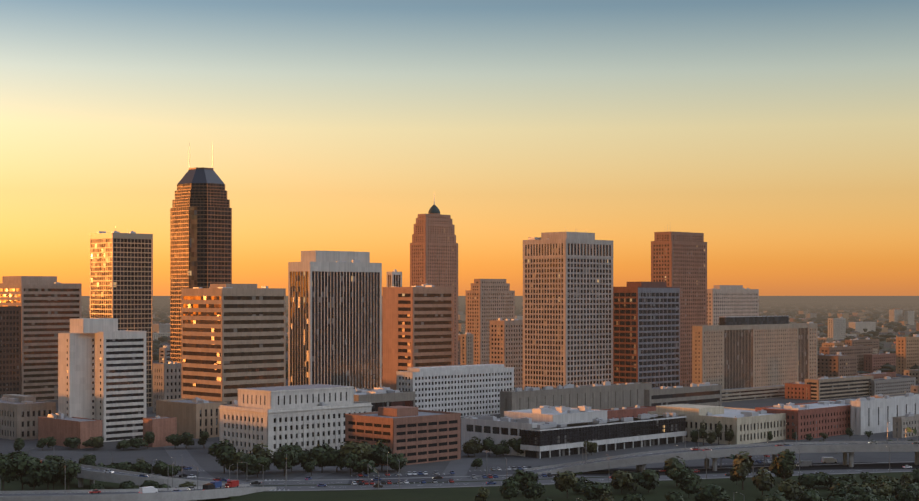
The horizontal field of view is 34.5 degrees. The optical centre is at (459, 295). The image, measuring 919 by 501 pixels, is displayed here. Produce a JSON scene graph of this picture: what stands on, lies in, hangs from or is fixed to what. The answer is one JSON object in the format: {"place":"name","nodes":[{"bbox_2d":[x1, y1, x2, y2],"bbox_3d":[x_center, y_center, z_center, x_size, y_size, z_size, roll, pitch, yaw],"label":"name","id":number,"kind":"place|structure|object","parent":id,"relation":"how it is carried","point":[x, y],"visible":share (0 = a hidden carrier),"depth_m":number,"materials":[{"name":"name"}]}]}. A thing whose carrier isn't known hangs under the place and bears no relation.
{"place":"outdoors","nodes":[
{"label":"outdoors","id":0,"kind":"place"},
{"bbox_2d":[0,0,918,295],"label":"sky","id":1,"kind":"structure","parent":0,"point":[784,134],"materials":[{"name":"orange"}]},
{"bbox_2d":[82,296,918,352],"bbox_3d":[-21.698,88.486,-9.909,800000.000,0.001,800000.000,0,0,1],"label":"ground","id":2,"kind":"structure","parent":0,"point":[887,345],"depth_m":18815.06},
{"bbox_2d":[0,306,20,397],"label":"dark brown tower","id":3,"kind":"structure","parent":2,"relation":"on","point":[10,349],"depth_m":1160.53,"materials":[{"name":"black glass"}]},
{"bbox_2d":[0,394,55,439],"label":"office building","id":4,"kind":"structure","parent":2,"relation":"on","point":[20,414],"depth_m":912.10,"materials":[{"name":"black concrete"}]},
{"bbox_2d":[0,276,81,400],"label":"tower cream bands","id":5,"kind":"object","parent":2,"relation":"on","point":[51,306],"visible":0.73,"depth_m":1248.79,"materials":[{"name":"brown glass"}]},
{"bbox_2d":[38,412,102,448],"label":"brick podium","id":6,"kind":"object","parent":2,"relation":"on","point":[59,427],"visible":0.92,"depth_m":868.37,"materials":[{"name":"brown brick"}]},
{"bbox_2d":[0,453,195,490],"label":"trees","id":7,"kind":"object","parent":2,"relation":"on","point":[32,471],"visible":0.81,"depth_m":664.01,"materials":[{"name":"green plant"}]},
{"bbox_2d":[58,318,146,441],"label":"high-rise building","id":8,"kind":"structure","parent":2,"relation":"on","point":[101,368],"depth_m":897.91,"materials":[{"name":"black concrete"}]},
{"bbox_2d":[6,429,209,476],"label":"tree clump","id":9,"kind":"object","parent":2,"relation":"on","point":[162,468],"visible":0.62,"depth_m":842.79,"materials":[{"name":"green plant"}]},
{"bbox_2d":[90,231,152,406],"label":"skyscraper","id":10,"kind":"structure","parent":2,"relation":"on","point":[121,277],"depth_m":1166.34,"materials":[{"name":"brown"}]},
{"bbox_2d":[40,458,211,487],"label":"ramp","id":11,"kind":"structure","parent":2,"relation":"on","point":[94,473],"depth_m":675.81,"materials":[{"name":"concrete"}]},
{"bbox_2d":[0,484,275,500],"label":"road","id":12,"kind":"structure","parent":2,"relation":"on","point":[165,494],"depth_m":598.91,"materials":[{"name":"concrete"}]},
{"bbox_2d":[143,415,176,446],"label":"brick podium","id":13,"kind":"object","parent":2,"relation":"on","point":[161,428],"visible":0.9,"depth_m":867.39,"materials":[{"name":"brown brick"}]},
{"bbox_2d":[153,361,180,412],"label":"building","id":14,"kind":"structure","parent":2,"relation":"on","point":[166,381],"depth_m":1114.26,"materials":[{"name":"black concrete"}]},
{"bbox_2d":[156,397,226,438],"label":"building","id":15,"kind":"structure","parent":2,"relation":"on","point":[195,416],"depth_m":924.17,"materials":[{"name":"beige concrete"}]},
{"bbox_2d":[170,142,231,362],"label":"bronze glass tower","id":16,"kind":"structure","parent":2,"relation":"on","point":[200,232],"depth_m":1245.67,"materials":[{"name":"brown glass"}]},
{"bbox_2d":[181,284,285,403],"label":"tan tower bands","id":17,"kind":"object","parent":2,"relation":"on","point":[233,338],"visible":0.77,"depth_m":980.96,"materials":[{"name":"tan concrete"},{"name":"bronze glass"}]},
{"bbox_2d":[218,384,372,457],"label":"office building","id":18,"kind":"structure","parent":2,"relation":"on","point":[306,417],"depth_m":827.05,"materials":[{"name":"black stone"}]},
{"bbox_2d":[208,439,407,477],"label":"trees","id":19,"kind":"object","parent":2,"relation":"on","point":[356,457],"visible":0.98,"depth_m":735.04,"materials":[{"name":"green plant"}]},
{"bbox_2d":[288,250,381,388],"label":"skyscraper","id":20,"kind":"structure","parent":2,"relation":"on","point":[334,317],"depth_m":1064.65,"materials":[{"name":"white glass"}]},
{"bbox_2d":[354,387,414,411],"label":"low-rise building","id":21,"kind":"structure","parent":2,"relation":"on","point":[376,397],"depth_m":972.69,"materials":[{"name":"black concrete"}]},
{"bbox_2d":[386,269,401,286],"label":"grey tower","id":22,"kind":"structure","parent":2,"relation":"on","point":[394,278],"depth_m":1370.04,"materials":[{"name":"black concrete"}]},
{"bbox_2d":[345,406,460,465],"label":"office building","id":23,"kind":"structure","parent":2,"relation":"on","point":[414,435],"depth_m":784.24,"materials":[{"name":"brown"}]},
{"bbox_2d":[382,283,453,389],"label":"office building","id":24,"kind":"structure","parent":2,"relation":"on","point":[417,326],"depth_m":1160.84,"materials":[{"name":"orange concrete"}]},
{"bbox_2d":[410,199,457,365],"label":"art deco tower","id":25,"kind":"structure","parent":2,"relation":"on","point":[434,253],"depth_m":1492.32,"materials":[{"name":"brown stone"}]},
{"bbox_2d":[396,364,513,416],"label":"office building","id":26,"kind":"structure","parent":2,"relation":"on","point":[468,390],"depth_m":1078.75,"materials":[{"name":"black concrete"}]},
{"bbox_2d":[0,353,918,500],"bbox_3d":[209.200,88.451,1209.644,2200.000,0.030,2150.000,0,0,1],"label":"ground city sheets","id":27,"kind":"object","parent":2,"relation":"on","point":[205,461],"depth_m":752.94,"materials":[{"name":"grey concrete"}]},
{"bbox_2d":[154,443,912,489],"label":"road surface","id":28,"kind":"object","parent":27,"relation":"on","point":[460,467],"visible":0.4,"depth_m":719.02,"materials":[{"name":"grey asphalt"}]},
{"bbox_2d":[28,441,918,495],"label":"traffic cars","id":29,"kind":"object","parent":28,"relation":"on","point":[217,483],"visible":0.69,"depth_m":708.88,"materials":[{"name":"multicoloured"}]},
{"bbox_2d":[157,457,914,490],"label":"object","id":30,"kind":"structure","parent":28,"relation":"on","point":[419,478],"depth_m":718.70,"materials":[{"name":"concrete"}]},
{"bbox_2d":[29,423,897,500],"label":"street lights","id":31,"kind":"object","parent":2,"relation":"on","point":[506,462],"visible":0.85,"depth_m":715.02,"materials":[{"name":"silver metal"}]},
{"bbox_2d":[465,279,514,364],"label":"high-rise building","id":32,"kind":"structure","parent":2,"relation":"on","point":[487,300],"depth_m":1549.93,"materials":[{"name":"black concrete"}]},
{"bbox_2d":[82,306,918,399],"bbox_3d":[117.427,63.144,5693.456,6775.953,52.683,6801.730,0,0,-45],"label":"city blocks","id":33,"kind":"structure","parent":2,"relation":"on","point":[840,365],"depth_m":1482.96,"materials":[{"name":"brown concrete"}]},
{"bbox_2d":[82,303,918,379],"bbox_3d":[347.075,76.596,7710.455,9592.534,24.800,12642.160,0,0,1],"label":"suburb tree canopy","id":34,"kind":"object","parent":2,"relation":"on","point":[871,334],"visible":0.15,"depth_m":5748.93,"materials":[{"name":"green plant"}]},
{"bbox_2d":[84,304,918,376],"bbox_3d":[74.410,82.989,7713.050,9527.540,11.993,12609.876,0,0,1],"label":"suburb houses","id":35,"kind":"structure","parent":2,"relation":"on","point":[900,334],"depth_m":3557.40,"materials":[{"name":"red brick"}]},
{"bbox_2d":[461,415,544,456],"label":"building","id":36,"kind":"structure","parent":2,"relation":"on","point":[496,429],"depth_m":830.79,"materials":[{"name":"white concrete"}]},
{"bbox_2d":[489,318,522,389],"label":"beige tower","id":37,"kind":"structure","parent":2,"relation":"on","point":[506,342],"depth_m":1321.77,"materials":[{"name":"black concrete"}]},
{"bbox_2d":[523,229,612,389],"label":"skyscraper","id":38,"kind":"structure","parent":2,"relation":"on","point":[567,307],"depth_m":1161.19,"materials":[{"name":"beige concrete"}]},
{"bbox_2d":[500,381,651,416],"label":"low-rise building","id":39,"kind":"structure","parent":2,"relation":"on","point":[607,395],"depth_m":1101.31,"materials":[{"name":"grey concrete"}]},
{"bbox_2d":[462,420,733,468],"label":"trees","id":40,"kind":"object","parent":2,"relation":"on","point":[472,446],"visible":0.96,"depth_m":814.63,"materials":[{"name":"green plant"}]},
{"bbox_2d":[520,412,685,458],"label":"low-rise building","id":41,"kind":"structure","parent":2,"relation":"on","point":[549,439],"depth_m":842.17,"materials":[{"name":"black glass"}]},
{"bbox_2d":[504,405,607,423],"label":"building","id":42,"kind":"structure","parent":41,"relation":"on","point":[566,415],"depth_m":866.29,"materials":[{"name":"white concrete"}]},
{"bbox_2d":[602,405,655,418],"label":"brick block","id":43,"kind":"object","parent":2,"relation":"on","point":[625,412],"visible":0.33,"depth_m":966.79,"materials":[{"name":"brown brick"}]},
{"bbox_2d":[475,449,805,500],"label":"park trees","id":44,"kind":"object","parent":2,"relation":"on","point":[783,465],"visible":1,"depth_m":649.54,"materials":[{"name":"green plant"}]},
{"bbox_2d":[368,427,917,488],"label":"sign gantries","id":45,"kind":"object","parent":2,"relation":"on","point":[915,431],"visible":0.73,"depth_m":743.53,"materials":[{"name":"silver metal"}]},
{"bbox_2d":[613,282,679,388],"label":"office tower","id":46,"kind":"structure","parent":2,"relation":"on","point":[646,331],"depth_m":1194.33,"materials":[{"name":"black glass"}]},
{"bbox_2d":[651,231,706,386],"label":"brown tower","id":47,"kind":"structure","parent":2,"relation":"on","point":[678,259],"depth_m":1375.24,"materials":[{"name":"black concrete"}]},
{"bbox_2d":[644,382,721,406],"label":"block concrete bands","id":48,"kind":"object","parent":2,"relation":"on","point":[706,393],"visible":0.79,"depth_m":1111.04,"materials":[{"name":"grey concrete"}]},
{"bbox_2d":[648,404,785,444],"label":"low-rise building","id":49,"kind":"structure","parent":2,"relation":"on","point":[748,426],"depth_m":896.73,"materials":[{"name":"beige concrete"}]},
{"bbox_2d":[524,441,918,474],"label":"viaduct","id":50,"kind":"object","parent":2,"relation":"on","point":[639,460],"visible":0.81,"depth_m":750.83,"materials":[{"name":"concrete"}]},
{"bbox_2d":[707,285,758,324],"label":"office building","id":51,"kind":"structure","parent":2,"relation":"on","point":[729,300],"depth_m":1557.51,"materials":[{"name":"beige concrete"}]},
{"bbox_2d":[692,316,817,401],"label":"office building","id":52,"kind":"structure","parent":2,"relation":"on","point":[739,358],"depth_m":1270.02,"materials":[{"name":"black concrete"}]},
{"bbox_2d":[755,399,856,439],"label":"building","id":53,"kind":"structure","parent":2,"relation":"on","point":[829,418],"depth_m":926.22,"materials":[{"name":"red brick"}]},
{"bbox_2d":[757,468,918,500],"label":"tree grove","id":54,"kind":"object","parent":2,"relation":"on","point":[846,487],"visible":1,"depth_m":620.42,"materials":[{"name":"green plant"}]},
{"bbox_2d":[768,428,915,453],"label":"street trees","id":55,"kind":"object","parent":2,"relation":"on","point":[849,432],"visible":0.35,"depth_m":901.19,"materials":[{"name":"green plant"}]},
{"bbox_2d":[850,393,918,434],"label":"white warehouse","id":56,"kind":"structure","parent":2,"relation":"on","point":[874,415],"depth_m":954.48,"materials":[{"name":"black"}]},
{"bbox_2d":[892,412,918,437],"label":"tan shop","id":57,"kind":"structure","parent":2,"relation":"on","point":[909,420],"depth_m":922.48,"materials":[{"name":"beige concrete"}]},
{"bbox_2d":[82,298,918,303],"bbox_3d":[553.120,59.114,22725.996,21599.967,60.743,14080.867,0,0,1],"label":"distant terrain ridges","id":58,"kind":"object","parent":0,"point":[155,300],"visible":0.1,"depth_m":20938.14,"materials":[{"name":"grey plant"}]},
{"bbox_2d":[552,462,918,475],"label":"underpass road","id":59,"kind":"structure","parent":0,"point":[875,465],"depth_m":756.35,"materials":[{"name":"grey asphalt"}]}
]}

